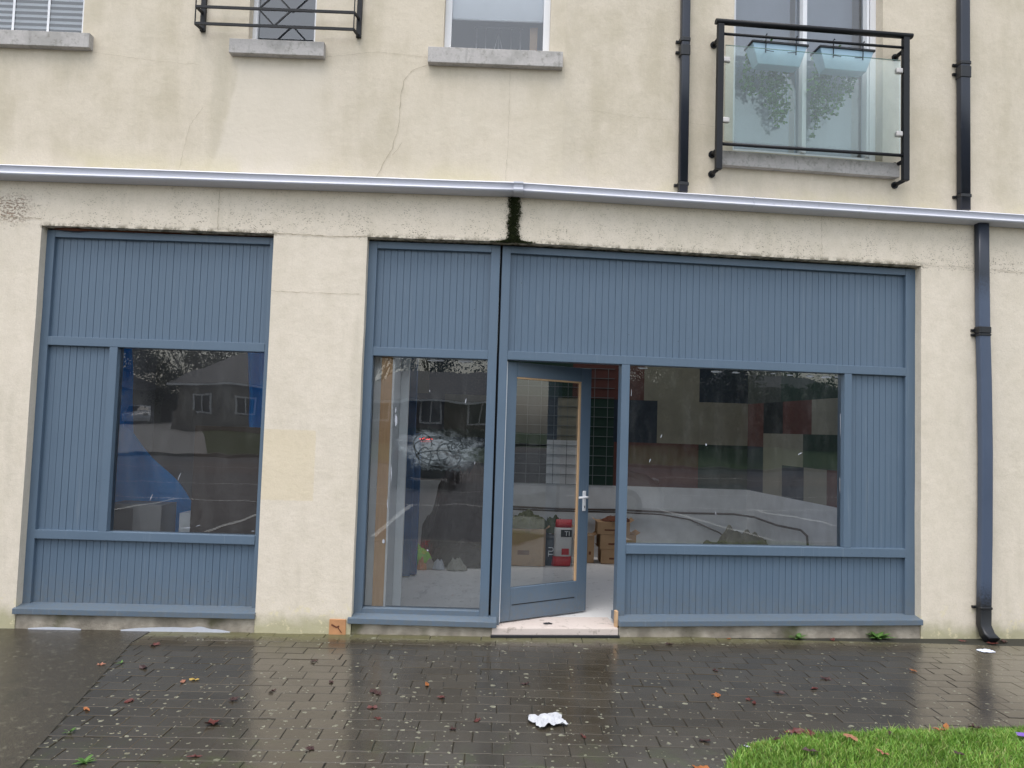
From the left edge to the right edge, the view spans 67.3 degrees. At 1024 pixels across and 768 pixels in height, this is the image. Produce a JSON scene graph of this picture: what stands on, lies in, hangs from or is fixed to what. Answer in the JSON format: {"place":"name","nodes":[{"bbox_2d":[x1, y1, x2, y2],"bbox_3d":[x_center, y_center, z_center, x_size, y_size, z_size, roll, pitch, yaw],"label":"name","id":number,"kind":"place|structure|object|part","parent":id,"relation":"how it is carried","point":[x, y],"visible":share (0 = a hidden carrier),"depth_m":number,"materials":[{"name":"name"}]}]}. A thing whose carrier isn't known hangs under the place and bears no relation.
{"place":"outdoors","nodes":[
{"label":"outdoors","id":0,"kind":"place"},
{"bbox_2d":[0,628,149,767],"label":"concrete path","id":1,"kind":"structure","parent":0,"point":[49,679],"depth_m":4.81,"materials":[{"name":"grey concrete"}]},
{"bbox_2d":[20,624,1023,767],"bbox_3d":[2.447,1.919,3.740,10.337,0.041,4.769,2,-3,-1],"label":"pavement","id":2,"kind":"structure","parent":0,"point":[949,684],"depth_m":4.61,"materials":[{"name":"grey concrete"}]},
{"bbox_2d":[73,754,94,763],"bbox_3d":[-2.001,1.759,3.590,0.100,0.022,0.074,5,-5,-44],"label":"weed","id":3,"kind":"object","parent":2,"relation":"on","point":[85,761],"visible":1,"depth_m":3.60,"materials":[{"name":"green plant"}]},
{"bbox_2d":[124,698,133,702],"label":"fallen leaf","id":4,"kind":"object","parent":2,"relation":"on","point":[129,700],"visible":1,"depth_m":4.39,"materials":[{"name":"red plant"}]},
{"bbox_2d":[206,718,222,724],"bbox_3d":[-1.574,1.795,4.089,0.094,0.020,0.091,2,-3,-1],"label":"fallen leaf","id":5,"kind":"object","parent":2,"relation":"on","point":[211,721],"visible":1,"depth_m":4.10,"materials":[{"name":"red plant"}]},
{"bbox_2d":[369,689,380,694],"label":"fallen leaf","id":6,"kind":"object","parent":2,"relation":"on","point":[374,691],"visible":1,"depth_m":4.62,"materials":[{"name":"brown plant"}]},
{"bbox_2d":[0,0,1023,641],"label":"apartment building","id":7,"kind":"structure","parent":2,"relation":"on","point":[712,290],"depth_m":6.21,"materials":[{"name":"paint"}]},
{"bbox_2d":[0,0,84,32],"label":"window","id":8,"kind":"structure","parent":7,"relation":"in","point":[48,16],"depth_m":6.31,"materials":[{"name":"white plastic"}]},
{"bbox_2d":[120,349,132,431],"bbox_3d":[-3.680,0.050,7.087,0.346,1.350,0.359,2,-3,-1],"label":"tarpaulin","id":9,"kind":"object","parent":7,"relation":"hanging from","point":[126,416],"visible":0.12,"depth_m":7.08,"materials":[{"name":"blue plastic"}]},
{"bbox_2d":[113,500,176,531],"bbox_3d":[-3.144,1.406,6.496,0.450,0.800,0.306,2,-3,-1],"label":"white cabinet","id":10,"kind":"object","parent":7,"relation":"in","point":[145,515],"visible":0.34,"depth_m":6.37,"materials":[{"name":"white wood"}]},
{"bbox_3d":[-3.242,1.259,6.353,0.200,0.470,0.006,2,-3,-1],"label":"cabinet door","id":11,"kind":"part","parent":10,"relation":"part of","materials":[{"name":"white wood"}]},
{"bbox_2d":[115,427,190,531],"bbox_3d":[-3.237,0.874,6.798,1.021,1.000,0.339,2,-3,-1],"label":"tarpaulin","id":12,"kind":"object","parent":7,"relation":"hanging from","point":[143,474],"visible":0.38,"depth_m":6.76,"materials":[{"name":"blue plastic"}]},
{"bbox_2d":[179,511,190,531],"bbox_3d":[-2.710,1.453,6.503,0.160,0.735,0.200,2,-3,-1],"label":"white plank","id":13,"kind":"object","parent":7,"relation":"on","point":[184,520],"visible":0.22,"depth_m":6.42,"materials":[{"name":"paint"}]},
{"bbox_2d":[190,425,260,533],"bbox_3d":[-2.316,1.087,6.341,0.660,1.470,0.020,2,-3,-1],"label":"hardboard sheet","id":14,"kind":"object","parent":7,"relation":"on","point":[225,479],"visible":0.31,"depth_m":6.35,"materials":[{"name":"grey wood"}]},
{"bbox_2d":[248,353,264,426],"bbox_3d":[-2.293,-0.103,7.145,0.324,1.150,0.359,2,-3,-1],"label":"tarpaulin","id":15,"kind":"object","parent":7,"relation":"hanging from","point":[255,368],"visible":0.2,"depth_m":7.14,"materials":[{"name":"blue plastic"}]},
{"bbox_2d":[252,0,316,40],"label":"window","id":16,"kind":"structure","parent":7,"relation":"in","point":[257,3],"depth_m":6.26,"materials":[{"name":"white plastic"}]},
{"bbox_2d":[402,358,421,575],"bbox_3d":[-1.016,0.737,7.963,0.102,2.450,0.221,0,-4,28],"label":"blue board","id":17,"kind":"object","parent":7,"relation":"on","point":[411,516],"visible":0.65,"depth_m":7.90,"materials":[{"name":"paint"}]},
{"bbox_2d":[417,556,425,569],"bbox_3d":[-0.972,1.921,8.268,0.123,0.133,0.120,2,-3,-1],"label":"floor scrap","id":18,"kind":"object","parent":7,"relation":"on","point":[421,565],"visible":0.91,"depth_m":8.23,"materials":[{"name":"orange wood"}]},
{"bbox_2d":[417,544,431,564],"bbox_3d":[-1.024,1.849,8.358,0.337,0.276,0.206,2,-3,-1],"label":"lime jacket","id":19,"kind":"object","parent":7,"relation":"on","point":[424,553],"visible":0.39,"depth_m":8.31,"materials":[{"name":"fabric"}]},
{"bbox_2d":[425,558,433,568],"bbox_3d":[-0.912,1.935,8.308,0.221,0.115,0.121,2,-3,-1],"label":"floor scrap","id":20,"kind":"object","parent":7,"relation":"on","point":[429,563],"visible":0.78,"depth_m":8.27,"materials":[{"name":"grey"}]},
{"bbox_2d":[432,559,444,569],"bbox_3d":[-0.792,1.937,8.287,0.138,0.115,0.122,2,-3,-1],"label":"floor scrap","id":21,"kind":"object","parent":7,"relation":"on","point":[438,564],"visible":1,"depth_m":8.26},
{"bbox_2d":[420,450,492,550],"bbox_3d":[-0.547,1.402,8.939,1.012,1.266,0.724,2,-3,-1],"label":"covered heap","id":22,"kind":"object","parent":7,"relation":"on","point":[454,516],"visible":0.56,"depth_m":8.67,"materials":[{"name":"grey plastic"}]},
{"bbox_2d":[446,557,467,570],"bbox_3d":[-0.590,1.931,8.273,0.232,0.139,0.120,2,-3,-1],"label":"floor scrap","id":23,"kind":"object","parent":7,"relation":"on","point":[456,564],"visible":1,"depth_m":8.24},
{"bbox_2d":[428,538,490,567],"bbox_3d":[-0.551,1.854,8.634,1.020,0.329,0.514,2,-3,-1],"label":"covered heap","id":24,"kind":"object","parent":7,"relation":"on","point":[468,552],"visible":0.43,"depth_m":8.47,"materials":[{"name":"grey fabric"}]},
{"bbox_2d":[444,0,550,50],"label":"window","id":25,"kind":"structure","parent":7,"relation":"in","point":[512,11],"depth_m":6.38,"materials":[{"name":"white plastic"}]},
{"bbox_2d":[475,26,522,49],"bbox_3d":[-0.125,-2.719,6.638,0.420,0.748,0.016,2,-3,-1],"label":"clothes airer","id":26,"kind":"object","parent":7,"relation":"on","point":[498,28],"visible":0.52,"depth_m":6.65,"materials":[{"name":"metal"}]},
{"bbox_2d":[490,196,534,243],"bbox_3d":[-0.003,-1.306,6.099,0.385,0.389,0.035,2,-3,-1],"label":"moss","id":27,"kind":"object","parent":7,"relation":"attached to","point":[512,222],"visible":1,"depth_m":6.09,"materials":[{"name":"green plant"}]},
{"bbox_2d":[511,525,549,565],"bbox_3d":[0.168,1.831,8.818,0.505,0.448,0.332,2,-3,-3],"label":"cardboard box","id":28,"kind":"object","parent":7,"relation":"on","point":[528,547],"visible":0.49,"depth_m":8.65,"materials":[{"name":"beige cardboard"}]},
{"bbox_2d":[512,509,547,528],"bbox_3d":[0.183,1.534,8.794,0.488,0.208,0.317,2,-3,-1],"label":"olive cloth","id":29,"kind":"object","parent":28,"relation":"on","point":[528,519],"visible":0.88,"depth_m":8.70,"materials":[{"name":"green fabric"}]},
{"bbox_2d":[529,27,537,50],"bbox_3d":[0.174,-2.670,6.459,0.065,0.650,0.040,2,-3,-1],"label":"wooden board","id":30,"kind":"object","parent":7,"relation":"in","point":[533,38],"visible":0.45,"depth_m":6.45,"materials":[{"name":"white wood"}]},
{"bbox_2d":[499,361,591,621],"bbox_3d":[0.298,0.872,6.343,0.887,2.060,0.110,4,-4,-34],"label":"door","id":31,"kind":"structure","parent":7,"relation":"in","point":[544,599],"depth_m":6.34,"materials":[{"name":"blue paint"}]},
{"bbox_2d":[545,534,553,564],"bbox_3d":[0.422,1.892,8.792,0.147,0.340,0.134,2,-3,-1],"label":"black bag","id":32,"kind":"object","parent":7,"relation":"on","point":[549,547],"visible":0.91,"depth_m":8.73,"materials":[{"name":"black plastic"}]},
{"bbox_2d":[546,515,560,533],"bbox_3d":[0.490,1.613,8.898,0.314,0.207,0.256,2,-3,-1],"label":"olive cloth","id":33,"kind":"object","parent":32,"relation":"on","point":[551,522],"visible":0.45,"depth_m":8.83,"materials":[{"name":"green fabric"}]},
{"bbox_2d":[551,519,572,565],"bbox_3d":[0.570,1.805,8.768,0.234,0.520,0.146,2,-3,-7],"label":"adhesive bag","id":34,"kind":"object","parent":7,"relation":"on","point":[561,556],"visible":1,"depth_m":8.71,"materials":[{"name":"white paper"}]},
{"bbox_2d":[587,531,596,562],"bbox_3d":[0.919,1.922,9.115,0.180,0.348,0.252,2,-3,-1],"label":"cardboard box","id":35,"kind":"object","parent":7,"relation":"on","point":[590,547],"visible":0.73,"depth_m":8.99,"materials":[{"name":"brown cardboard"}]},
{"bbox_2d":[595,543,613,563],"bbox_3d":[1.246,2.005,9.111,0.520,0.203,0.302,2,-3,-1],"label":"cardboard box","id":36,"kind":"object","parent":7,"relation":"on","point":[605,556],"visible":0.3,"depth_m":8.96,"materials":[{"name":"brown cardboard"}]},
{"bbox_2d":[595,529,639,548],"bbox_3d":[1.232,1.834,9.105,0.520,0.203,0.291,2,-3,-3],"label":"cardboard box","id":37,"kind":"object","parent":36,"relation":"on","point":[605,541],"visible":0.59,"depth_m":8.96,"materials":[{"name":"brown cardboard"}]},
{"bbox_2d":[592,517,633,534],"bbox_3d":[1.187,1.674,9.099,0.480,0.178,0.281,2,-3,1],"label":"cardboard box","id":38,"kind":"object","parent":37,"relation":"on","point":[604,527],"visible":0.77,"depth_m":8.96,"materials":[{"name":"brown cardboard"}]},
{"bbox_2d":[601,515,629,521],"bbox_3d":[1.226,1.578,9.084,0.362,0.081,0.247,2,-3,-1],"label":"brown cloth","id":39,"kind":"object","parent":38,"relation":"on","point":[610,518],"visible":0.6,"depth_m":9.02,"materials":[{"name":"brown fabric"}]},
{"bbox_2d":[513,506,808,544],"bbox_3d":[1.435,1.709,9.243,4.022,0.429,1.381,0,-4,23],"label":"hose","id":40,"kind":"object","parent":7,"relation":"attached to","point":[608,511],"visible":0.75,"depth_m":9.42,"materials":[{"name":"black rubber"}]},
{"bbox_2d":[703,525,767,544],"bbox_3d":[2.659,1.902,8.962,1.262,0.475,0.800,2,-3,-1],"label":"camouflage heap","id":41,"kind":"object","parent":7,"relation":"on","point":[729,535],"visible":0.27,"depth_m":8.89,"materials":[{"name":"green fabric"}]},
{"bbox_2d":[744,33,808,72],"bbox_3d":[2.189,-2.731,6.355,0.486,0.236,0.200,2,-3,-6],"label":"window box","id":42,"kind":"object","parent":7,"relation":"hanging from","point":[781,60],"visible":1,"depth_m":6.31,"materials":[{"name":"white plastic"}]},
{"bbox_2d":[739,39,792,127],"bbox_3d":[2.152,-2.496,6.411,0.478,0.688,0.211,2,-3,-4],"label":"trailing plant","id":43,"kind":"object","parent":42,"relation":"in","point":[777,79],"visible":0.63,"depth_m":6.46,"materials":[{"name":"green plant"}]},
{"bbox_2d":[732,0,875,160],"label":"window","id":44,"kind":"structure","parent":7,"relation":"in","point":[751,123],"depth_m":6.73,"materials":[{"name":"clear glass"}]},
{"bbox_2d":[810,38,875,77],"bbox_3d":[2.765,-2.716,6.418,0.486,0.236,0.200,2,-3,-6],"label":"window box","id":45,"kind":"object","parent":7,"relation":"hanging from","point":[836,65],"visible":1,"depth_m":6.37,"materials":[{"name":"white plastic"}]},
{"bbox_2d":[806,45,856,137],"bbox_3d":[2.742,-2.448,6.475,0.529,0.760,0.205,2,-3,-6],"label":"trailing plant","id":46,"kind":"object","parent":45,"relation":"in","point":[819,91],"visible":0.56,"depth_m":6.50,"materials":[{"name":"green plant"}]},
{"bbox_2d":[527,712,567,726],"bbox_3d":[0.192,1.838,4.225,0.206,0.024,0.194,3,-4,-24],"label":"crumpled tissue","id":47,"kind":"object","parent":2,"relation":"on","point":[544,719],"visible":1,"depth_m":4.22,"materials":[{"name":"white paper"}]},
{"bbox_2d":[692,765,708,767],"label":"fallen leaf","id":48,"kind":"object","parent":2,"relation":"on","point":[705,766],"visible":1,"depth_m":3.70,"materials":[{"name":"orange plant"}]},
{"bbox_2d":[793,633,805,638],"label":"weed","id":49,"kind":"object","parent":2,"relation":"on","point":[798,636],"visible":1,"depth_m":6.15,"materials":[{"name":"green plant"}]},
{"bbox_2d":[869,631,894,638],"bbox_3d":[2.983,2.034,6.231,0.227,0.057,0.210,2,-3,-1],"label":"weed","id":50,"kind":"object","parent":2,"relation":"on","point":[880,635],"visible":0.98,"depth_m":6.23,"materials":[{"name":"green plant"}]},
{"bbox_2d":[977,649,994,652],"bbox_3d":[3.663,2.060,5.942,0.113,0.006,0.082,3,-4,-18],"label":"paper scrap","id":51,"kind":"object","parent":2,"relation":"on","point":[985,650],"visible":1,"depth_m":5.95,"materials":[{"name":"white paper"}]},
{"bbox_2d":[723,721,1023,767],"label":"grass","id":52,"kind":"structure","parent":0,"point":[1010,741],"depth_m":3.83,"materials":[{"name":"green plant"}]},
{"bbox_2d":[784,728,804,733],"bbox_3d":[1.498,1.843,4.087,0.138,0.022,0.040,2,-3,-8],"label":"fallen leaf","id":53,"kind":"object","parent":52,"relation":"on","point":[795,730],"visible":0.98,"depth_m":4.09,"materials":[{"name":"red plant"}]},
{"bbox_2d":[803,729,814,735],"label":"fallen leaf","id":54,"kind":"object","parent":52,"relation":"on","point":[810,732],"visible":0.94,"depth_m":4.05,"materials":[{"name":"red plant"}]},
{"bbox_2d":[801,746,818,751],"bbox_3d":[1.454,1.782,3.747,0.085,0.016,0.041,0,-4,28],"label":"fallen leaf","id":55,"kind":"object","parent":52,"relation":"on","point":[806,748],"visible":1,"depth_m":3.76,"materials":[{"name":"brown plant"}]},
{"bbox_2d":[843,734,857,740],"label":"fallen leaf","id":56,"kind":"object","parent":52,"relation":"on","point":[851,736],"visible":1,"depth_m":3.96,"materials":[{"name":"orange plant"}]}
]}

